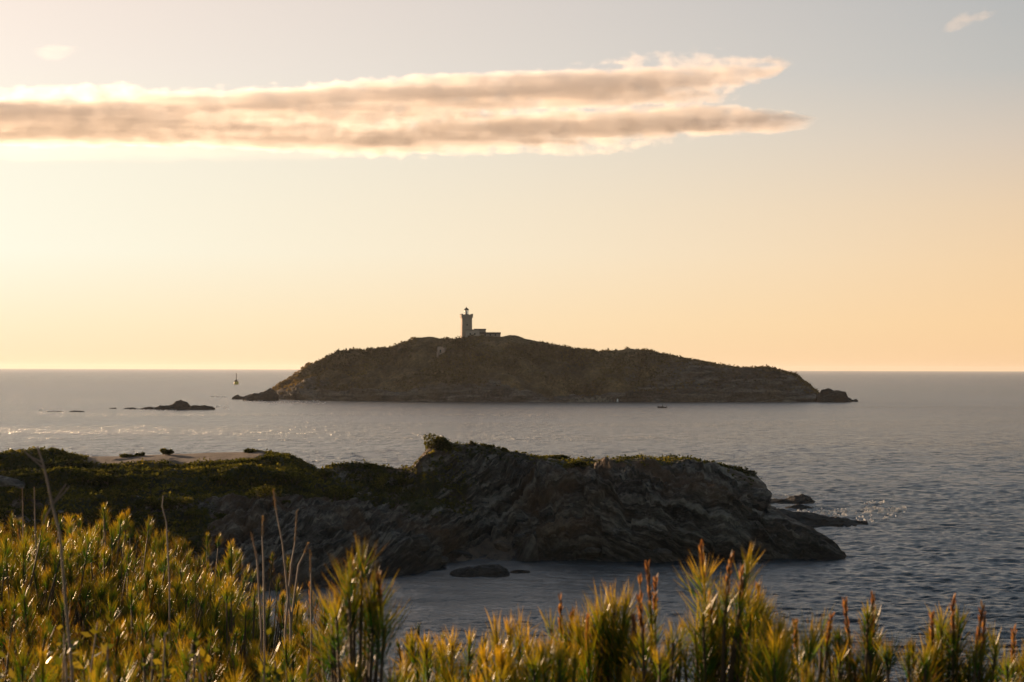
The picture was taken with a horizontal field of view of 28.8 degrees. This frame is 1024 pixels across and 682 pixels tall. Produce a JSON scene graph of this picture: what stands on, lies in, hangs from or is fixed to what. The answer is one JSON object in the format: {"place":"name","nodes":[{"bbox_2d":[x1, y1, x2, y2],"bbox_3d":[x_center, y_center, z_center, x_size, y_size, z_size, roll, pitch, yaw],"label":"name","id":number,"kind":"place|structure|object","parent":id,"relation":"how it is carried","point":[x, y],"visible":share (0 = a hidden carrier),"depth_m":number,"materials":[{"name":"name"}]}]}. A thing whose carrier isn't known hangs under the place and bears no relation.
{"place":"outdoors","nodes":[
{"label":"outdoors","id":0,"kind":"place"},
{"bbox_2d":[115,557,255,646],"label":"needle bush","id":1,"kind":"object","parent":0,"point":[173,571],"visible":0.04,"depth_m":7.68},
{"bbox_2d":[0,369,1023,681],"bbox_3d":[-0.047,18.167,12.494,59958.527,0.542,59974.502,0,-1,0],"label":"sea","id":2,"kind":"structure","parent":0,"point":[938,455],"depth_m":425.19,"materials":[{"name":"blue liquid"}]},
{"bbox_2d":[154,400,214,409],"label":"rock","id":3,"kind":"object","parent":2,"relation":"in","point":[180,405],"visible":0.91,"depth_m":858.88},
{"bbox_2d":[242,388,278,400],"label":"rock","id":4,"kind":"object","parent":2,"relation":"in","point":[270,394],"visible":0.98,"depth_m":1106.57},
{"bbox_2d":[0,443,846,591],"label":"headland","id":5,"kind":"structure","parent":2,"relation":"in","point":[616,511],"depth_m":189.86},
{"bbox_2d":[0,507,19,519],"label":"shrub","id":6,"kind":"object","parent":5,"relation":"on","point":[3,512],"visible":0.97,"depth_m":176.28,"materials":[{"name":"green plant"}]},
{"bbox_2d":[0,475,24,488],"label":"boulder","id":7,"kind":"object","parent":5,"relation":"on","point":[8,481],"visible":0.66,"depth_m":187.77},
{"bbox_2d":[7,488,41,500],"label":"shrub","id":8,"kind":"object","parent":5,"relation":"on","point":[25,495],"visible":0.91,"depth_m":181.64,"materials":[{"name":"green plant"}]},
{"bbox_2d":[82,511,117,522],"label":"shrub","id":9,"kind":"object","parent":5,"relation":"on","point":[99,515],"visible":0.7,"depth_m":173.34,"materials":[{"name":"green plant"}]},
{"bbox_2d":[93,471,114,483],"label":"shrub","id":10,"kind":"object","parent":5,"relation":"on","point":[101,477],"visible":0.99,"depth_m":189.13,"materials":[{"name":"green plant"}]},
{"bbox_2d":[159,495,193,509],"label":"shrub","id":11,"kind":"object","parent":5,"relation":"on","point":[174,501],"visible":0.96,"depth_m":176.33,"materials":[{"name":"green plant"}]},
{"bbox_2d":[245,484,281,499],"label":"shrub","id":12,"kind":"object","parent":5,"relation":"on","point":[263,492],"visible":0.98,"depth_m":179.24,"materials":[{"name":"green plant"}]},
{"bbox_2d":[271,469,309,484],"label":"shrub","id":13,"kind":"object","parent":5,"relation":"on","point":[290,478],"visible":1,"depth_m":190.59,"materials":[{"name":"green plant"}]},
{"bbox_2d":[316,471,335,479],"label":"shrub","id":14,"kind":"object","parent":5,"relation":"on","point":[325,474],"visible":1,"depth_m":194.58,"materials":[{"name":"green plant"}]},
{"bbox_2d":[324,485,355,500],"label":"shrub","id":15,"kind":"object","parent":5,"relation":"on","point":[333,490],"visible":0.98,"depth_m":189.81,"materials":[{"name":"green plant"}]},
{"bbox_2d":[0,441,761,557],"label":"scrub","id":16,"kind":"object","parent":5,"relation":"on","point":[195,466],"visible":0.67,"depth_m":191.63,"materials":[{"name":"green plant"}]},
{"bbox_2d":[423,433,452,450],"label":"shrub","id":17,"kind":"object","parent":5,"relation":"on","point":[437,442],"visible":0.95,"depth_m":205.59,"materials":[{"name":"green plant"}]},
{"bbox_2d":[448,549,471,558],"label":"boulder","id":18,"kind":"object","parent":5,"relation":"on","point":[458,553],"visible":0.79,"depth_m":187.60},
{"bbox_2d":[535,454,570,459],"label":"shrub","id":19,"kind":"object","parent":5,"relation":"on","point":[553,456],"visible":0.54,"depth_m":214.52,"materials":[{"name":"green plant"}]},
{"bbox_2d":[563,460,588,468],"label":"shrub","id":20,"kind":"object","parent":5,"relation":"on","point":[575,464],"visible":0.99,"depth_m":205.18,"materials":[{"name":"green plant"}]},
{"bbox_2d":[584,547,600,554],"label":"boulder","id":21,"kind":"object","parent":5,"relation":"on","point":[591,550],"visible":1,"depth_m":186.95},
{"bbox_2d":[653,548,672,558],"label":"boulder","id":22,"kind":"object","parent":5,"relation":"on","point":[665,553],"visible":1,"depth_m":186.26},
{"bbox_2d":[450,564,509,576],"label":"rock","id":23,"kind":"object","parent":2,"relation":"in","point":[493,570],"visible":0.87,"depth_m":173.14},
{"bbox_2d":[770,494,814,503],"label":"rock","id":24,"kind":"object","parent":2,"relation":"in","point":[800,499],"visible":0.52,"depth_m":268.25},
{"bbox_2d":[784,504,812,509],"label":"rock","id":25,"kind":"object","parent":2,"relation":"in","point":[799,506],"visible":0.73,"depth_m":256.61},
{"bbox_2d":[777,508,867,527],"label":"rock","id":26,"kind":"object","parent":2,"relation":"in","point":[814,520],"visible":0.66,"depth_m":230.57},
{"bbox_2d":[816,388,851,401],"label":"rock","id":27,"kind":"object","parent":2,"relation":"in","point":[827,395],"visible":0.95,"depth_m":1105.04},
{"bbox_2d":[771,494,905,521],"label":"sea foam","id":28,"kind":"object","parent":2,"relation":"on","point":[869,508],"visible":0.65,"depth_m":253.90,"materials":[{"name":"white"}]},
{"bbox_2d":[0,0,1023,370],"label":"sky","id":29,"kind":"structure","parent":0,"point":[787,185],"materials":[{"name":"orange"}]},
{"bbox_2d":[273,335,817,401],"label":"island","id":30,"kind":"structure","parent":0,"point":[511,388],"depth_m":1119.93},
{"bbox_2d":[460,307,472,338],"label":"lighthouse","id":31,"kind":"object","parent":30,"relation":"on","point":[466,320],"visible":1,"depth_m":1146.38,"materials":[{"name":"paint"}]},
{"bbox_2d":[465,329,478,336],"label":"house","id":32,"kind":"structure","parent":30,"relation":"on","point":[474,332],"depth_m":1145.69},
{"bbox_2d":[479,332,500,336],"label":"house","id":33,"kind":"structure","parent":30,"relation":"on","point":[495,334],"depth_m":1147.14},
{"bbox_2d":[272,334,819,396],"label":"scrub","id":34,"kind":"object","parent":30,"relation":"on","point":[439,374],"visible":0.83,"depth_m":1132.44,"materials":[{"name":"green plant"}]},
{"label":"hillside","id":35,"kind":"structure","parent":0,"visible":0},
{"bbox_2d":[0,525,49,573],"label":"needle bush","id":36,"kind":"object","parent":35,"relation":"on","point":[25,535],"visible":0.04,"depth_m":8.59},
{"bbox_2d":[0,599,53,681],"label":"needle bush","id":37,"kind":"object","parent":35,"relation":"on","point":[12,619],"visible":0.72,"depth_m":4.28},
{"bbox_2d":[34,487,36,590],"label":"dry stalk","id":38,"kind":"object","parent":35,"relation":"on","point":[35,525],"visible":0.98,"depth_m":7.49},
{"bbox_2d":[0,530,76,602],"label":"needle bush","id":39,"kind":"object","parent":35,"relation":"on","point":[42,549],"visible":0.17,"depth_m":7.51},
{"bbox_2d":[1,594,83,670],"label":"needle bush","id":40,"kind":"object","parent":35,"relation":"on","point":[79,636],"visible":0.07,"depth_m":5.96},
{"bbox_2d":[0,629,90,681],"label":"needle bush","id":41,"kind":"object","parent":35,"relation":"on","point":[54,641],"visible":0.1,"depth_m":5.29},
{"bbox_2d":[0,559,92,658],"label":"needle bush","id":42,"kind":"object","parent":35,"relation":"on","point":[39,593],"visible":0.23,"depth_m":6.49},
{"bbox_2d":[21,447,73,681],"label":"dry stalk","id":43,"kind":"object","parent":35,"relation":"on","point":[58,497],"visible":1,"depth_m":3.00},
{"bbox_2d":[1,559,94,638],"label":"needle bush","id":44,"kind":"object","parent":35,"relation":"on","point":[5,585],"visible":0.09,"depth_m":6.70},
{"bbox_2d":[0,625,106,681],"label":"needle bush","id":45,"kind":"object","parent":35,"relation":"on","point":[28,642],"visible":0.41,"depth_m":4.46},
{"bbox_2d":[0,539,109,657],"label":"needle bush","id":46,"kind":"object","parent":35,"relation":"on","point":[86,595],"visible":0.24,"depth_m":6.30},
{"bbox_2d":[0,535,120,663],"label":"needle bush","id":47,"kind":"object","parent":35,"relation":"on","point":[75,569],"visible":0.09,"depth_m":6.78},
{"bbox_2d":[0,524,122,681],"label":"needle bush","id":48,"kind":"object","parent":35,"relation":"on","point":[87,621],"visible":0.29,"depth_m":6.03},
{"bbox_2d":[0,507,122,576],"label":"needle bush","id":49,"kind":"object","parent":35,"relation":"on","point":[11,528],"visible":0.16,"depth_m":8.82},
{"bbox_2d":[1,518,121,621],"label":"needle bush","id":50,"kind":"object","parent":35,"relation":"on","point":[19,538],"visible":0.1,"depth_m":7.90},
{"bbox_2d":[0,633,125,681],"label":"needle bush","id":51,"kind":"object","parent":35,"relation":"on","point":[20,669],"visible":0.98,"depth_m":3.05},
{"bbox_2d":[0,613,125,681],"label":"leafy bush","id":52,"kind":"object","parent":35,"relation":"on","point":[85,634],"visible":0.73,"depth_m":3.31,"materials":[{"name":"green plant"}]},
{"bbox_2d":[11,527,129,623],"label":"needle bush","id":53,"kind":"object","parent":35,"relation":"on","point":[114,552],"visible":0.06,"depth_m":8.03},
{"bbox_2d":[15,530,125,619],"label":"needle bush","id":54,"kind":"object","parent":35,"relation":"on","point":[92,560],"visible":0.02,"depth_m":8.16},
{"bbox_2d":[0,583,141,680],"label":"needle bush","id":55,"kind":"object","parent":35,"relation":"on","point":[70,593],"visible":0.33,"depth_m":4.83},
{"bbox_2d":[0,528,148,657],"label":"needle bush","id":56,"kind":"object","parent":35,"relation":"on","point":[24,557],"visible":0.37,"depth_m":6.29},
{"bbox_2d":[0,559,184,664],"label":"needle bush","id":57,"kind":"object","parent":35,"relation":"on","point":[100,594],"visible":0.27,"depth_m":6.24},
{"bbox_2d":[0,580,200,681],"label":"needle bush","id":58,"kind":"object","parent":35,"relation":"on","point":[117,638],"visible":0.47,"depth_m":4.66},
{"bbox_2d":[21,556,184,652],"bbox_3d":[-1.452,1.361,6.674,0.862,1.289,0.854,0,-1,0],"label":"needle bush","id":59,"kind":"object","parent":35,"relation":"on","point":[126,568],"visible":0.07,"depth_m":6.69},
{"bbox_2d":[38,501,171,603],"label":"needle bush","id":60,"kind":"object","parent":35,"relation":"on","point":[103,524],"visible":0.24,"depth_m":8.50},
{"bbox_2d":[12,533,197,639],"bbox_3d":[-1.579,1.377,7.454,0.730,1.329,0.782,1,-1,-44],"label":"needle bush","id":61,"kind":"object","parent":35,"relation":"on","point":[96,556],"visible":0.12,"depth_m":7.46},
{"bbox_2d":[1,531,230,667],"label":"needle bush","id":62,"kind":"object","parent":35,"relation":"on","point":[160,597],"visible":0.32,"depth_m":6.28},
{"bbox_2d":[12,630,219,681],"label":"leafy bush","id":63,"kind":"object","parent":35,"relation":"on","point":[156,644],"visible":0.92,"depth_m":3.10,"materials":[{"name":"green plant"}]},
{"bbox_2d":[32,519,217,639],"bbox_3d":[-1.552,1.385,8.035,0.918,1.365,0.908,0,-1,-24],"label":"needle bush","id":64,"kind":"object","parent":35,"relation":"on","point":[158,549],"visible":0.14,"depth_m":8.07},
{"bbox_2d":[24,624,226,681],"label":"needle bush","id":65,"kind":"object","parent":35,"relation":"on","point":[210,671],"visible":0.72,"depth_m":3.50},
{"bbox_2d":[53,644,201,681],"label":"needle bush","id":66,"kind":"object","parent":35,"relation":"on","point":[126,664],"visible":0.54,"depth_m":3.94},
{"bbox_2d":[5,543,256,659],"bbox_3d":[-1.335,1.330,6.581,0.960,1.345,0.903,1,-1,-29],"label":"needle bush","id":67,"kind":"object","parent":35,"relation":"on","point":[147,574],"visible":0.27,"depth_m":6.56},
{"bbox_2d":[16,594,248,681],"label":"needle bush","id":68,"kind":"object","parent":35,"relation":"on","point":[108,627],"visible":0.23,"depth_m":4.99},
{"bbox_2d":[76,516,214,615],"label":"needle bush","id":69,"kind":"object","parent":35,"relation":"on","point":[137,537],"visible":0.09,"depth_m":8.65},
{"bbox_2d":[51,555,246,643],"bbox_3d":[-1.275,1.381,7.009,0.716,1.278,0.699,0,-1,0],"label":"needle bush","id":70,"kind":"object","parent":35,"relation":"on","point":[206,569],"visible":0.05,"depth_m":7.05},
{"bbox_2d":[55,582,243,681],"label":"needle bush","id":71,"kind":"object","parent":35,"relation":"on","point":[234,639],"visible":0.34,"depth_m":5.08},
{"bbox_2d":[84,647,227,681],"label":"needle bush","id":72,"kind":"object","parent":35,"relation":"on","point":[99,663],"visible":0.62,"depth_m":3.37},
{"bbox_2d":[92,648,220,681],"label":"needle bush","id":73,"kind":"object","parent":35,"relation":"on","point":[158,670],"visible":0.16,"depth_m":4.69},
{"bbox_2d":[120,536,199,618],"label":"needle bush","id":74,"kind":"object","parent":35,"relation":"on","point":[181,556],"visible":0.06,"depth_m":8.64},
{"bbox_2d":[82,587,246,681],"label":"needle bush","id":75,"kind":"object","parent":35,"relation":"on","point":[186,599],"visible":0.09,"depth_m":6.31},
{"bbox_2d":[162,496,169,651],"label":"dry stalk","id":76,"kind":"object","parent":35,"relation":"on","point":[168,563],"visible":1,"depth_m":5.99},
{"bbox_2d":[82,615,262,681],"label":"needle bush","id":77,"kind":"object","parent":35,"relation":"on","point":[213,641],"visible":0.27,"depth_m":5.10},
{"bbox_2d":[96,563,262,676],"bbox_3d":[-1.157,1.375,6.733,0.684,1.267,0.638,0,-1,0],"label":"needle bush","id":78,"kind":"object","parent":35,"relation":"on","point":[165,577],"visible":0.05,"depth_m":6.72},
{"bbox_2d":[88,575,278,676],"bbox_3d":[-0.959,1.370,6.238,0.737,1.274,0.731,0,-1,0],"label":"needle bush","id":79,"kind":"object","parent":35,"relation":"on","point":[160,616],"visible":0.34,"depth_m":6.21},
{"bbox_2d":[141,532,265,651],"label":"needle bush","id":80,"kind":"object","parent":35,"relation":"on","point":[235,566],"visible":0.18,"depth_m":8.53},
{"bbox_2d":[170,557,259,659],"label":"needle bush","id":81,"kind":"object","parent":35,"relation":"on","point":[220,571],"visible":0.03,"depth_m":7.83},
{"bbox_2d":[167,635,284,681],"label":"needle bush","id":82,"kind":"object","parent":35,"relation":"on","point":[183,652],"visible":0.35,"depth_m":3.68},
{"bbox_2d":[134,634,320,681],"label":"needle bush","id":83,"kind":"object","parent":35,"relation":"on","point":[253,666],"visible":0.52,"depth_m":4.93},
{"bbox_2d":[149,561,309,675],"bbox_3d":[-1.014,1.395,6.584,0.952,1.358,0.892,0,-1,0],"label":"needle bush","id":84,"kind":"object","parent":35,"relation":"on","point":[210,596],"visible":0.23,"depth_m":6.63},
{"bbox_2d":[159,640,311,681],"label":"needle bush","id":85,"kind":"object","parent":35,"relation":"on","point":[293,678],"visible":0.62,"depth_m":3.98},
{"bbox_2d":[224,662,254,681],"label":"needle bush","id":86,"kind":"object","parent":35,"relation":"on","point":[236,678],"visible":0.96,"depth_m":3.60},
{"bbox_2d":[114,539,374,681],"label":"needle bush","id":87,"kind":"object","parent":35,"relation":"on","point":[230,608],"visible":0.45,"depth_m":6.08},
{"bbox_2d":[182,627,321,681],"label":"leafy bush","id":88,"kind":"object","parent":35,"relation":"on","point":[280,670],"visible":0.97,"depth_m":3.17,"materials":[{"name":"green plant"}]},
{"bbox_2d":[250,532,261,680],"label":"dry stalk","id":89,"kind":"object","parent":35,"relation":"on","point":[252,538],"visible":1,"depth_m":4.99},
{"bbox_2d":[164,548,358,681],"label":"needle bush","id":90,"kind":"object","parent":35,"relation":"on","point":[277,586],"visible":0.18,"depth_m":8.02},
{"bbox_2d":[261,515,265,662],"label":"dry stalk","id":91,"kind":"object","parent":35,"relation":"on","point":[264,621],"visible":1,"depth_m":4.99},
{"bbox_2d":[198,573,329,679],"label":"needle bush","id":92,"kind":"object","parent":35,"relation":"on","point":[292,595],"visible":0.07,"depth_m":6.98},
{"bbox_2d":[224,611,315,678],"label":"needle bush","id":93,"kind":"object","parent":35,"relation":"on","point":[271,645],"visible":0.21,"depth_m":6.16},
{"bbox_2d":[225,634,322,681],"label":"needle bush","id":94,"kind":"object","parent":35,"relation":"on","point":[290,651],"visible":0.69,"depth_m":4.56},
{"bbox_2d":[272,489,291,679],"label":"dry stalk","id":95,"kind":"object","parent":35,"relation":"on","point":[275,504],"visible":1,"depth_m":4.99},
{"bbox_2d":[284,510,297,671],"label":"dry stalk","id":96,"kind":"object","parent":35,"relation":"on","point":[286,616],"visible":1,"depth_m":4.99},
{"bbox_2d":[291,543,308,623],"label":"dry stalk","id":97,"kind":"object","parent":35,"relation":"on","point":[292,610],"visible":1,"depth_m":4.99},
{"bbox_2d":[218,582,386,681],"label":"needle bush","id":98,"kind":"object","parent":35,"relation":"on","point":[302,640],"visible":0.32,"depth_m":5.35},
{"bbox_2d":[309,549,312,677],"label":"dry stalk","id":99,"kind":"object","parent":35,"relation":"on","point":[311,643],"visible":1,"depth_m":4.99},
{"bbox_2d":[297,530,419,681],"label":"needle bush","id":100,"kind":"object","parent":35,"relation":"on","point":[372,610],"visible":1,"depth_m":2.90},
{"bbox_2d":[392,623,473,681],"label":"needle bush","id":101,"kind":"object","parent":35,"relation":"on","point":[399,645],"visible":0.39,"depth_m":5.17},
{"bbox_2d":[391,626,494,681],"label":"needle bush","id":102,"kind":"object","parent":35,"relation":"on","point":[450,676],"visible":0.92,"depth_m":3.20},
{"bbox_2d":[480,659,522,681],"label":"needle bush","id":103,"kind":"object","parent":35,"relation":"on","point":[501,678],"visible":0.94,"depth_m":2.89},
{"bbox_2d":[469,608,565,681],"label":"needle bush","id":104,"kind":"object","parent":35,"relation":"on","point":[501,654],"visible":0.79,"depth_m":3.00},
{"bbox_2d":[516,634,584,681],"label":"needle bush","id":105,"kind":"object","parent":35,"relation":"on","point":[537,670],"visible":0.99,"depth_m":2.92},
{"bbox_2d":[530,594,613,681],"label":"needle bush","id":106,"kind":"object","parent":35,"relation":"on","point":[560,630],"visible":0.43,"depth_m":3.30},
{"bbox_2d":[545,577,657,681],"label":"needle bush","id":107,"kind":"object","parent":35,"relation":"on","point":[613,636],"visible":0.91,"depth_m":3.17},
{"bbox_2d":[619,666,638,681],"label":"needle bush","id":108,"kind":"object","parent":35,"relation":"on","point":[627,678],"visible":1,"depth_m":2.83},
{"bbox_2d":[581,559,707,681],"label":"needle bush","id":109,"kind":"object","parent":35,"relation":"on","point":[652,674],"visible":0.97,"depth_m":3.08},
{"bbox_2d":[665,540,790,681],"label":"needle bush","id":110,"kind":"object","parent":35,"relation":"on","point":[714,663],"visible":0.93,"depth_m":3.06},
{"bbox_2d":[713,570,783,681],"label":"needle bush","id":111,"kind":"object","parent":35,"relation":"on","point":[763,609],"visible":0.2,"depth_m":3.42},
{"bbox_2d":[729,606,832,681],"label":"needle bush","id":112,"kind":"object","parent":35,"relation":"on","point":[778,641],"visible":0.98,"depth_m":2.91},
{"bbox_2d":[799,658,825,681],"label":"needle bush","id":113,"kind":"object","parent":35,"relation":"on","point":[807,679],"visible":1,"depth_m":2.66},
{"bbox_2d":[783,607,850,681],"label":"needle bush","id":114,"kind":"object","parent":35,"relation":"on","point":[826,644],"visible":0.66,"depth_m":3.13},
{"bbox_2d":[821,662,847,681],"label":"needle bush","id":115,"kind":"object","parent":35,"relation":"on","point":[835,678],"visible":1,"depth_m":2.93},
{"bbox_2d":[810,591,907,681],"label":"needle bush","id":116,"kind":"object","parent":35,"relation":"on","point":[872,669],"visible":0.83,"depth_m":3.17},
{"bbox_2d":[871,636,948,681],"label":"needle bush","id":117,"kind":"object","parent":35,"relation":"on","point":[925,663],"visible":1,"depth_m":2.94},
{"bbox_2d":[905,593,1007,681],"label":"needle bush","id":118,"kind":"object","parent":35,"relation":"on","point":[952,661],"visible":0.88,"depth_m":3.08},
{"bbox_2d":[983,624,1023,681],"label":"needle bush","id":119,"kind":"object","parent":35,"relation":"on","point":[1010,673],"visible":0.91,"depth_m":3.22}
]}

